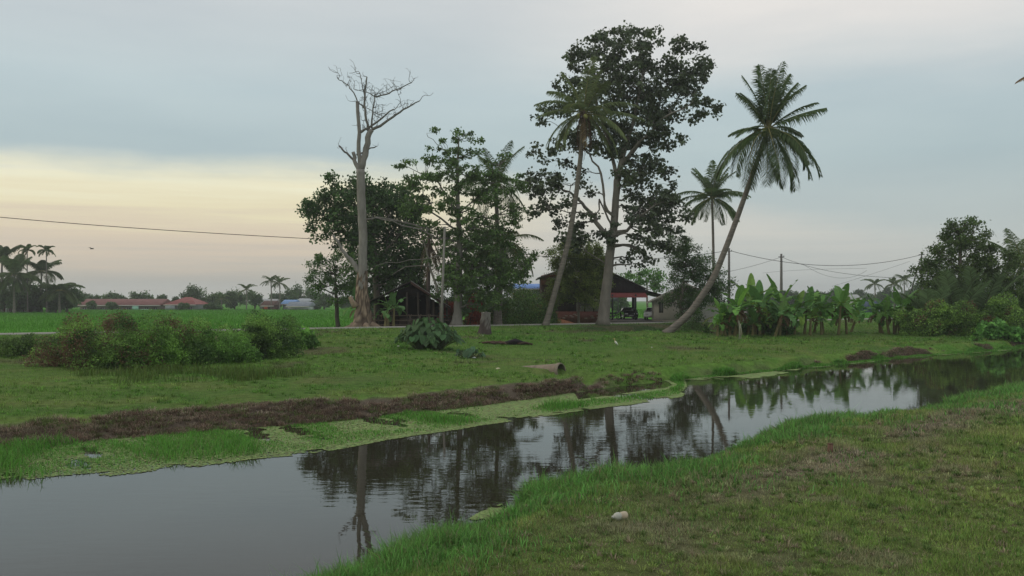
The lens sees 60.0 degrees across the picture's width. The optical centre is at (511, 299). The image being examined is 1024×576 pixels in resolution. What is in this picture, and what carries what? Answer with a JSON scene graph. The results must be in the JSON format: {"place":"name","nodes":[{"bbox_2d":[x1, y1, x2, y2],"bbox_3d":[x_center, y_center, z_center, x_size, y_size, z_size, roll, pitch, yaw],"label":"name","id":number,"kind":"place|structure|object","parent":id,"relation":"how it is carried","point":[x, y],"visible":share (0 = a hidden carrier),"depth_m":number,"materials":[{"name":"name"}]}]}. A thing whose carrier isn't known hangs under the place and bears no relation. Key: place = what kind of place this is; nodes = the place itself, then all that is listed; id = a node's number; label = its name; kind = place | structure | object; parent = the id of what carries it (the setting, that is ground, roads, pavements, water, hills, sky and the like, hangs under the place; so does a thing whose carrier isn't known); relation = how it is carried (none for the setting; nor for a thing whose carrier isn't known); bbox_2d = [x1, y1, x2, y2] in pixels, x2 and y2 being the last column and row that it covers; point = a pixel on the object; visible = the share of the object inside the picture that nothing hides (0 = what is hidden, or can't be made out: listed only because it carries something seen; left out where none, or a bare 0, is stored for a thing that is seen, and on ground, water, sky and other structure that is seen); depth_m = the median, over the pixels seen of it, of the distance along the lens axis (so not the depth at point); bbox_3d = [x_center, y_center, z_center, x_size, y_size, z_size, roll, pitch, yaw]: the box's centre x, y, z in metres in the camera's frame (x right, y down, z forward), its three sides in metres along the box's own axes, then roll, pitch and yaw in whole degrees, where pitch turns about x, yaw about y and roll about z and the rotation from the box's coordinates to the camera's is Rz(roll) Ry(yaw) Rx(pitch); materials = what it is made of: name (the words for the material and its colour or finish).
{"place":"outdoors","nodes":[
{"label":"outdoors","id":0,"kind":"place"},
{"bbox_2d":[0,318,892,334],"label":"road","id":1,"kind":"structure","parent":0,"point":[405,326],"depth_m":81.61,"materials":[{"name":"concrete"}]},
{"bbox_2d":[0,348,1023,575],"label":"water","id":2,"kind":"structure","parent":0,"point":[256,517],"depth_m":18.75,"materials":[{"name":"grey liquid"}]},
{"bbox_2d":[0,349,1006,519],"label":"duckweed","id":3,"kind":"object","parent":2,"relation":"on","point":[520,405],"visible":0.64,"depth_m":24.75,"materials":[{"name":"green plant"}]},
{"bbox_2d":[0,344,1023,482],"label":"water grass","id":4,"kind":"structure","parent":2,"relation":"in","point":[10,458],"depth_m":23.42,"materials":[{"name":"green plant"}]},
{"bbox_2d":[0,301,1023,575],"bbox_3d":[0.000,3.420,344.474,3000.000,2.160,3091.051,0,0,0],"label":"ground","id":5,"kind":"structure","parent":0,"point":[196,389],"depth_m":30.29,"materials":[{"name":"green plant"}]},
{"bbox_2d":[0,245,26,312],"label":"coconut palm","id":6,"kind":"object","parent":5,"relation":"on","point":[7,251],"visible":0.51,"depth_m":204.81,"materials":[{"name":"green plant"}]},
{"bbox_2d":[0,289,31,312],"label":"distant tree","id":7,"kind":"object","parent":5,"relation":"on","point":[6,299],"visible":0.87,"depth_m":200.05,"materials":[{"name":"green plant"}]},
{"bbox_2d":[0,253,42,312],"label":"coconut palm","id":8,"kind":"object","parent":5,"relation":"on","point":[15,265],"visible":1,"depth_m":194.38,"materials":[{"name":"green plant"}]},
{"bbox_2d":[18,244,36,311],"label":"areca palm","id":9,"kind":"object","parent":5,"relation":"on","point":[26,249],"visible":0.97,"depth_m":199.86,"materials":[{"name":"green plant"}]},
{"bbox_2d":[16,298,43,312],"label":"distant tree","id":10,"kind":"object","parent":5,"relation":"on","point":[34,305],"visible":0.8,"depth_m":203.19,"materials":[{"name":"green plant"}]},
{"bbox_2d":[0,331,69,357],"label":"hedge bush","id":11,"kind":"object","parent":5,"relation":"on","point":[18,347],"visible":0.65,"depth_m":44.47,"materials":[{"name":"green plant"}]},
{"bbox_2d":[23,260,63,311],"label":"coconut palm","id":12,"kind":"object","parent":5,"relation":"on","point":[39,267],"visible":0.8,"depth_m":204.33,"materials":[{"name":"green plant"}]},
{"bbox_2d":[36,245,55,312],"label":"areca palm","id":13,"kind":"object","parent":5,"relation":"on","point":[46,249],"visible":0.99,"depth_m":199.85,"materials":[{"name":"green plant"}]},
{"bbox_2d":[42,295,68,312],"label":"distant tree","id":14,"kind":"object","parent":5,"relation":"on","point":[52,305],"visible":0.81,"depth_m":201.70,"materials":[{"name":"green plant"}]},
{"bbox_2d":[37,282,84,312],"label":"coconut palm","id":15,"kind":"object","parent":5,"relation":"on","point":[69,295],"visible":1,"depth_m":198.85,"materials":[{"name":"green plant"}]},
{"bbox_2d":[55,286,85,312],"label":"distant tree","id":16,"kind":"object","parent":5,"relation":"on","point":[79,296],"visible":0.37,"depth_m":205.10,"materials":[{"name":"green plant"}]},
{"bbox_2d":[15,311,140,369],"bbox_3d":[-19.097,1.917,39.711,5.494,2.863,3.400,0,0,20],"label":"hedge bush","id":17,"kind":"object","parent":5,"relation":"on","point":[87,352],"visible":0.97,"depth_m":39.21,"materials":[{"name":"green plant"}]},
{"bbox_2d":[72,307,148,362],"bbox_3d":[-18.456,1.767,42.023,4.436,2.855,3.282,0,0,27],"label":"hedge bush","id":18,"kind":"object","parent":5,"relation":"on","point":[119,319],"visible":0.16,"depth_m":41.40,"materials":[{"name":"green plant"}]},
{"bbox_2d":[78,299,170,309],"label":"long house","id":19,"kind":"structure","parent":5,"relation":"on","point":[138,304],"depth_m":262.48,"materials":[{"name":"paint"}]},
{"bbox_2d":[128,290,153,298],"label":"distant tree","id":20,"kind":"object","parent":5,"relation":"on","point":[140,295],"visible":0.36,"depth_m":279.18,"materials":[{"name":"green plant"}]},
{"bbox_2d":[104,309,193,369],"bbox_3d":[-16.408,1.814,40.250,4.577,2.838,2.923,0,0,0],"label":"hedge bush","id":21,"kind":"object","parent":5,"relation":"on","point":[156,347],"visible":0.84,"depth_m":39.88,"materials":[{"name":"green plant"}]},
{"bbox_2d":[147,311,215,365],"bbox_3d":[-15.734,1.805,41.749,4.050,2.666,3.204,0,0,0],"label":"hedge bush","id":22,"kind":"object","parent":5,"relation":"on","point":[193,357],"visible":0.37,"depth_m":41.24,"materials":[{"name":"green plant"}]},
{"bbox_2d":[164,297,207,309],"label":"hip roof house","id":23,"kind":"structure","parent":5,"relation":"on","point":[195,304],"depth_m":259.06,"materials":[{"name":"paint"}]},
{"bbox_2d":[178,283,206,298],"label":"distant tree","id":24,"kind":"object","parent":5,"relation":"on","point":[193,292],"visible":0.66,"depth_m":276.70,"materials":[{"name":"green plant"}]},
{"bbox_2d":[183,317,266,363],"bbox_3d":[-14.111,1.983,42.391,4.673,2.353,3.071,0,0,-22],"label":"hedge bush","id":25,"kind":"object","parent":5,"relation":"on","point":[242,350],"visible":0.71,"depth_m":42.11,"materials":[{"name":"green plant"}]},
{"bbox_2d":[220,286,250,308],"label":"distant tree","id":26,"kind":"object","parent":5,"relation":"on","point":[234,299],"visible":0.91,"depth_m":273.97,"materials":[{"name":"green plant"}]},
{"bbox_2d":[245,289,263,308],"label":"distant tree","id":27,"kind":"object","parent":5,"relation":"on","point":[255,299],"visible":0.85,"depth_m":283.42,"materials":[{"name":"green plant"}]},
{"bbox_2d":[216,309,292,359],"bbox_3d":[-13.260,1.803,45.420,4.248,2.786,2.706,0,0,0],"label":"hedge bush","id":28,"kind":"object","parent":5,"relation":"on","point":[264,341],"visible":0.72,"depth_m":44.91,"materials":[{"name":"green plant"}]},
{"bbox_2d":[250,312,312,357],"bbox_3d":[-12.440,1.928,46.890,3.734,2.522,2.980,0,0,0],"label":"hedge bush","id":29,"kind":"object","parent":5,"relation":"on","point":[290,349],"visible":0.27,"depth_m":46.84,"materials":[{"name":"green plant"}]},
{"bbox_2d":[286,302,314,309],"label":"white bungalow","id":30,"kind":"object","parent":5,"relation":"on","point":[300,305],"visible":0.71,"depth_m":258.30,"materials":[{"name":"paint"}]},
{"bbox_2d":[287,326,320,349],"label":"vine bush","id":31,"kind":"object","parent":5,"relation":"on","point":[310,341],"visible":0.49,"depth_m":51.23,"materials":[{"name":"green plant"}]},
{"bbox_2d":[302,247,369,326],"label":"mango tree","id":32,"kind":"object","parent":5,"relation":"on","point":[346,287],"visible":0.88,"depth_m":87.68,"materials":[{"name":"green plant"}]},
{"bbox_2d":[295,168,435,323],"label":"broadleaf tree","id":33,"kind":"object","parent":5,"relation":"on","point":[384,278],"visible":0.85,"depth_m":91.24,"materials":[{"name":"green plant"}]},
{"bbox_2d":[328,61,442,326],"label":"dead tree","id":34,"kind":"object","parent":5,"relation":"on","point":[363,316],"visible":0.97,"depth_m":82.78,"materials":[{"name":"grey wood"}]},
{"bbox_2d":[377,292,405,325],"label":"banana plant","id":35,"kind":"object","parent":5,"relation":"on","point":[393,300],"visible":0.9,"depth_m":81.43,"materials":[{"name":"green plant"}]},
{"bbox_2d":[370,281,451,325],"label":"open shed","id":36,"kind":"structure","parent":5,"relation":"on","point":[414,294],"depth_m":86.29,"materials":[{"name":"brown wood"}]},
{"bbox_2d":[392,235,440,321],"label":"slanting tree","id":37,"kind":"object","parent":5,"relation":"on","point":[434,280],"visible":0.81,"depth_m":84.44,"materials":[{"name":"brown plant"}]},
{"bbox_2d":[394,317,465,349],"bbox_3d":[-4.869,1.994,52.268,4.298,1.988,3.416,0,0,0],"label":"taro plant","id":38,"kind":"object","parent":5,"relation":"on","point":[422,333],"visible":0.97,"depth_m":51.63,"materials":[{"name":"green plant"}]},
{"bbox_2d":[420,235,444,319],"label":"palm snag","id":39,"kind":"object","parent":5,"relation":"on","point":[430,249],"visible":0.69,"depth_m":86.31,"materials":[{"name":"brown plant"}]},
{"bbox_2d":[441,227,445,322],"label":"wooden post","id":40,"kind":"object","parent":5,"relation":"on","point":[442,281],"visible":0.79,"depth_m":78.91,"materials":[{"name":"grey wood"}]},
{"bbox_2d":[0,309,907,332],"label":"rice paddy","id":41,"kind":"structure","parent":5,"relation":"on","point":[38,319],"depth_m":151.47,"materials":[{"name":"green plant"}]},
{"bbox_2d":[368,126,543,324],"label":"silk cotton tree","id":42,"kind":"object","parent":5,"relation":"on","point":[465,285],"visible":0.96,"depth_m":83.57,"materials":[{"name":"green plant"}]},
{"bbox_2d":[453,346,485,358],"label":"taro plant","id":43,"kind":"object","parent":5,"relation":"on","point":[469,352],"visible":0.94,"depth_m":46.64,"materials":[{"name":"green plant"}]},
{"bbox_2d":[463,291,482,324],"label":"red shrub","id":44,"kind":"object","parent":5,"relation":"on","point":[473,317],"visible":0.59,"depth_m":90.62,"materials":[{"name":"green plant"}]},
{"bbox_2d":[431,222,529,317],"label":"garden tree","id":45,"kind":"object","parent":5,"relation":"on","point":[464,309],"visible":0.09,"depth_m":97.66,"materials":[{"name":"green plant"}]},
{"bbox_2d":[477,311,491,334],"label":"tree stump","id":46,"kind":"object","parent":5,"relation":"on","point":[485,325],"visible":0.88,"depth_m":69.45,"materials":[{"name":"grey wood"}]},
{"bbox_2d":[463,140,543,323],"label":"coconut palm","id":47,"kind":"object","parent":5,"relation":"on","point":[499,168],"visible":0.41,"depth_m":89.57,"materials":[{"name":"green plant"}]},
{"bbox_2d":[0,321,1007,428],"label":"bank grass","id":48,"kind":"structure","parent":5,"relation":"on","point":[241,374],"depth_m":44.55,"materials":[{"name":"green plant"}]},
{"bbox_2d":[468,231,543,323],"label":"coconut palm","id":49,"kind":"object","parent":5,"relation":"on","point":[499,313],"visible":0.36,"depth_m":86.74,"materials":[{"name":"green plant"}]},
{"bbox_2d":[479,338,532,344],"bbox_3d":[-0.416,2.727,57.803,3.528,0.429,1.318,0,0,0],"label":"burnt log","id":50,"kind":"object","parent":5,"relation":"on","point":[514,342],"visible":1,"depth_m":57.52,"materials":[{"name":"black wood"}]},
{"bbox_2d":[0,341,1023,447],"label":"dead grass","id":51,"kind":"structure","parent":5,"relation":"on","point":[188,414],"depth_m":27.70,"materials":[{"name":"brown plant"}]},
{"bbox_2d":[492,285,538,323],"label":"garden shrub","id":52,"kind":"object","parent":5,"relation":"on","point":[525,298],"visible":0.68,"depth_m":93.80,"materials":[{"name":"green plant"}]},
{"bbox_2d":[512,284,539,312],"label":"blue roof building","id":53,"kind":"structure","parent":5,"relation":"on","point":[531,286],"depth_m":117.00,"materials":[{"name":"paint"}]},
{"bbox_2d":[515,293,557,323],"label":"garden shrub","id":54,"kind":"object","parent":5,"relation":"on","point":[540,317],"visible":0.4,"depth_m":95.75,"materials":[{"name":"green plant"}]},
{"bbox_2d":[523,363,565,374],"bbox_3d":[1.297,3.379,41.315,2.500,0.988,0.780,0,0,36],"label":"drain pipe","id":55,"kind":"object","parent":5,"relation":"on","point":[553,367],"visible":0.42,"depth_m":40.79,"materials":[{"name":"concrete"}]},
{"bbox_2d":[541,236,616,322],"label":"garden tree","id":56,"kind":"object","parent":5,"relation":"on","point":[571,289],"visible":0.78,"depth_m":96.22,"materials":[{"name":"green plant"}]},
{"bbox_2d":[534,56,645,325],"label":"coconut palm","id":57,"kind":"object","parent":5,"relation":"on","point":[584,99],"visible":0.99,"depth_m":83.62,"materials":[{"name":"green plant"}]},
{"bbox_2d":[535,270,662,322],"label":"timber house","id":58,"kind":"structure","parent":5,"relation":"on","point":[625,288],"depth_m":105.95,"materials":[{"name":"brown wood"}]},
{"bbox_2d":[516,20,726,324],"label":"broadleaf tree","id":59,"kind":"object","parent":5,"relation":"on","point":[655,115],"visible":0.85,"depth_m":85.67,"materials":[{"name":"green plant"}]},
{"bbox_2d":[620,307,637,318],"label":"parked car","id":60,"kind":"object","parent":5,"relation":"on","point":[627,312],"visible":0.84,"depth_m":106.86,"materials":[{"name":"paint"}]},
{"bbox_2d":[618,267,668,307],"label":"garden tree","id":61,"kind":"object","parent":5,"relation":"on","point":[654,285],"visible":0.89,"depth_m":149.32,"materials":[{"name":"green plant"}]},
{"bbox_2d":[268,376,1023,575],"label":"reed grass","id":62,"kind":"structure","parent":5,"relation":"on","point":[431,543],"depth_m":15.23,"materials":[{"name":"green plant"}]},
{"bbox_2d":[647,283,725,321],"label":"white house","id":63,"kind":"structure","parent":5,"relation":"on","point":[660,313],"depth_m":98.52,"materials":[{"name":"paint"}]},
{"bbox_2d":[678,308,709,331],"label":"ditch shrub","id":64,"kind":"object","parent":5,"relation":"on","point":[694,324],"visible":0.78,"depth_m":77.47,"materials":[{"name":"green plant"}]},
{"bbox_2d":[656,233,738,318],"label":"garden tree","id":65,"kind":"object","parent":5,"relation":"on","point":[684,263],"visible":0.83,"depth_m":92.52,"materials":[{"name":"green plant"}]},
{"bbox_2d":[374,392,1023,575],"bbox_3d":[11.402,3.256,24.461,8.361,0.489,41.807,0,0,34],"label":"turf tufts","id":66,"kind":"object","parent":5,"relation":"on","point":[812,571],"visible":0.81,"depth_m":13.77,"materials":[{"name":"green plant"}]},
{"bbox_2d":[679,160,750,294],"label":"coconut palm","id":67,"kind":"object","parent":5,"relation":"on","point":[714,190],"visible":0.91,"depth_m":111.44,"materials":[{"name":"green plant"}]},
{"bbox_2d":[706,298,739,334],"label":"banana plant","id":68,"kind":"object","parent":5,"relation":"on","point":[723,308],"visible":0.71,"depth_m":70.84,"materials":[{"name":"green plant"}]},
{"bbox_2d":[702,318,750,334],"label":"undergrowth bush","id":69,"kind":"object","parent":5,"relation":"on","point":[706,329],"visible":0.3,"depth_m":74.66,"materials":[{"name":"green plant"}]},
{"bbox_2d":[728,248,731,306],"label":"utility pole","id":70,"kind":"object","parent":5,"relation":"on","point":[729,296],"visible":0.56,"depth_m":97.89,"materials":[{"name":"concrete"}]},
{"bbox_2d":[508,251,716,259],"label":"power line","id":71,"kind":"object","parent":70,"relation":"attached to","point":[602,259],"visible":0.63,"depth_m":93.61,"materials":[{"name":"paint"}]},
{"bbox_2d":[0,217,464,245],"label":"power line","id":72,"kind":"object","parent":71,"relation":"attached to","point":[202,232],"visible":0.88,"depth_m":81.30,"materials":[{"name":"paint"}]},
{"bbox_2d":[714,286,762,335],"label":"banana plant","id":73,"kind":"object","parent":5,"relation":"on","point":[735,311],"visible":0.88,"depth_m":70.65,"materials":[{"name":"green plant"}]},
{"bbox_2d":[720,285,760,335],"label":"banana plant","id":74,"kind":"object","parent":5,"relation":"on","point":[739,291],"visible":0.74,"depth_m":71.00,"materials":[{"name":"green plant"}]},
{"bbox_2d":[662,61,827,332],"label":"coconut palm","id":75,"kind":"object","parent":5,"relation":"on","point":[766,111],"visible":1,"depth_m":73.49,"materials":[{"name":"green plant"}]},
{"bbox_2d":[728,273,772,334],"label":"banana plant","id":76,"kind":"object","parent":5,"relation":"on","point":[750,281],"visible":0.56,"depth_m":73.60,"materials":[{"name":"green plant"}]},
{"bbox_2d":[739,280,783,335],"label":"banana plant","id":77,"kind":"object","parent":5,"relation":"on","point":[758,289],"visible":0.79,"depth_m":72.93,"materials":[{"name":"green plant"}]},
{"bbox_2d":[763,274,797,325],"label":"banana plant","id":78,"kind":"object","parent":5,"relation":"on","point":[774,289],"visible":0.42,"depth_m":74.22,"materials":[{"name":"green plant"}]},
{"bbox_2d":[765,318,796,335],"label":"undergrowth bush","id":79,"kind":"object","parent":5,"relation":"on","point":[791,329],"visible":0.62,"depth_m":73.90,"materials":[{"name":"green plant"}]},
{"bbox_2d":[766,295,802,336],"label":"banana plant","id":80,"kind":"object","parent":5,"relation":"on","point":[782,309],"visible":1,"depth_m":71.75,"materials":[{"name":"green plant"}]},
{"bbox_2d":[778,290,816,334],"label":"banana plant","id":81,"kind":"object","parent":5,"relation":"on","point":[800,296],"visible":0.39,"depth_m":74.13,"materials":[{"name":"green plant"}]},
{"bbox_2d":[787,286,826,333],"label":"banana plant","id":82,"kind":"object","parent":5,"relation":"on","point":[810,294],"visible":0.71,"depth_m":74.11,"materials":[{"name":"green plant"}]},
{"bbox_2d":[801,304,826,334],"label":"banana sucker","id":83,"kind":"object","parent":5,"relation":"on","point":[814,311],"visible":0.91,"depth_m":73.72,"materials":[{"name":"green plant"}]},
{"bbox_2d":[804,286,836,332],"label":"banana plant","id":84,"kind":"object","parent":5,"relation":"on","point":[822,304],"visible":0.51,"depth_m":76.37,"materials":[{"name":"green plant"}]},
{"bbox_2d":[825,304,852,326],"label":"banana sucker","id":85,"kind":"object","parent":5,"relation":"on","point":[835,320],"visible":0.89,"depth_m":75.88,"materials":[{"name":"green plant"}]},
{"bbox_2d":[826,293,861,333],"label":"banana plant","id":86,"kind":"object","parent":5,"relation":"on","point":[855,318],"visible":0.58,"depth_m":76.61,"materials":[{"name":"green plant"}]},
{"bbox_2d":[820,283,868,334],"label":"banana plant","id":87,"kind":"object","parent":5,"relation":"on","point":[841,295],"visible":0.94,"depth_m":75.36,"materials":[{"name":"green plant"}]},
{"bbox_2d":[846,293,873,332],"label":"banana plant","id":88,"kind":"object","parent":5,"relation":"on","point":[859,306],"visible":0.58,"depth_m":78.43,"materials":[{"name":"green plant"}]},
{"bbox_2d":[860,294,891,332],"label":"banana plant","id":89,"kind":"object","parent":5,"relation":"on","point":[871,303],"visible":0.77,"depth_m":79.59,"materials":[{"name":"green plant"}]},
{"bbox_2d":[866,291,900,333],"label":"banana plant","id":90,"kind":"object","parent":5,"relation":"on","point":[887,305],"visible":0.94,"depth_m":78.80,"materials":[{"name":"green plant"}]},
{"bbox_2d":[882,286,919,332],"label":"banana plant","id":91,"kind":"object","parent":5,"relation":"on","point":[897,300],"visible":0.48,"depth_m":79.72,"materials":[{"name":"green plant"}]},
{"bbox_2d":[892,308,929,335],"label":"thicket bush","id":92,"kind":"object","parent":5,"relation":"on","point":[902,319],"visible":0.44,"depth_m":76.74,"materials":[{"name":"green plant"}]},
{"bbox_2d":[901,279,956,319],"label":"sago palm","id":93,"kind":"object","parent":5,"relation":"on","point":[926,295],"visible":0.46,"depth_m":78.06,"materials":[{"name":"green plant"}]},
{"bbox_2d":[909,297,966,335],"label":"thicket bush","id":94,"kind":"object","parent":5,"relation":"on","point":[940,324],"visible":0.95,"depth_m":75.34,"materials":[{"name":"green plant"}]},
{"bbox_2d":[928,269,991,311],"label":"sago palm","id":95,"kind":"object","parent":5,"relation":"on","point":[975,293],"visible":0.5,"depth_m":78.15,"materials":[{"name":"green plant"}]},
{"bbox_2d":[904,215,1023,311],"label":"tree","id":96,"kind":"object","parent":5,"relation":"on","point":[963,243],"visible":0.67,"depth_m":81.39,"materials":[{"name":"green plant"}]},
{"bbox_2d":[946,299,995,336],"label":"thicket bush","id":97,"kind":"object","parent":5,"relation":"on","point":[965,326],"visible":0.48,"depth_m":75.05,"materials":[{"name":"green plant"}]},
{"bbox_2d":[950,266,1023,314],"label":"sago palm","id":98,"kind":"object","parent":5,"relation":"on","point":[994,288],"visible":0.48,"depth_m":78.34,"materials":[{"name":"green plant"}]},
{"bbox_2d":[972,317,1023,341],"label":"bush","id":99,"kind":"object","parent":5,"relation":"on","point":[996,330],"visible":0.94,"depth_m":71.34,"materials":[{"name":"green plant"}]},
{"bbox_2d":[981,292,1023,328],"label":"thicket bush","id":100,"kind":"object","parent":5,"relation":"on","point":[1009,316],"visible":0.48,"depth_m":75.17,"materials":[{"name":"green plant"}]},
{"bbox_2d":[987,228,1023,292],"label":"tree","id":101,"kind":"object","parent":5,"relation":"on","point":[1019,246],"visible":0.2,"depth_m":87.29,"materials":[{"name":"green plant"}]},
{"bbox_2d":[0,0,1023,301],"label":"sky","id":102,"kind":"structure","parent":0,"point":[209,116],"materials":[{"name":"grey"}]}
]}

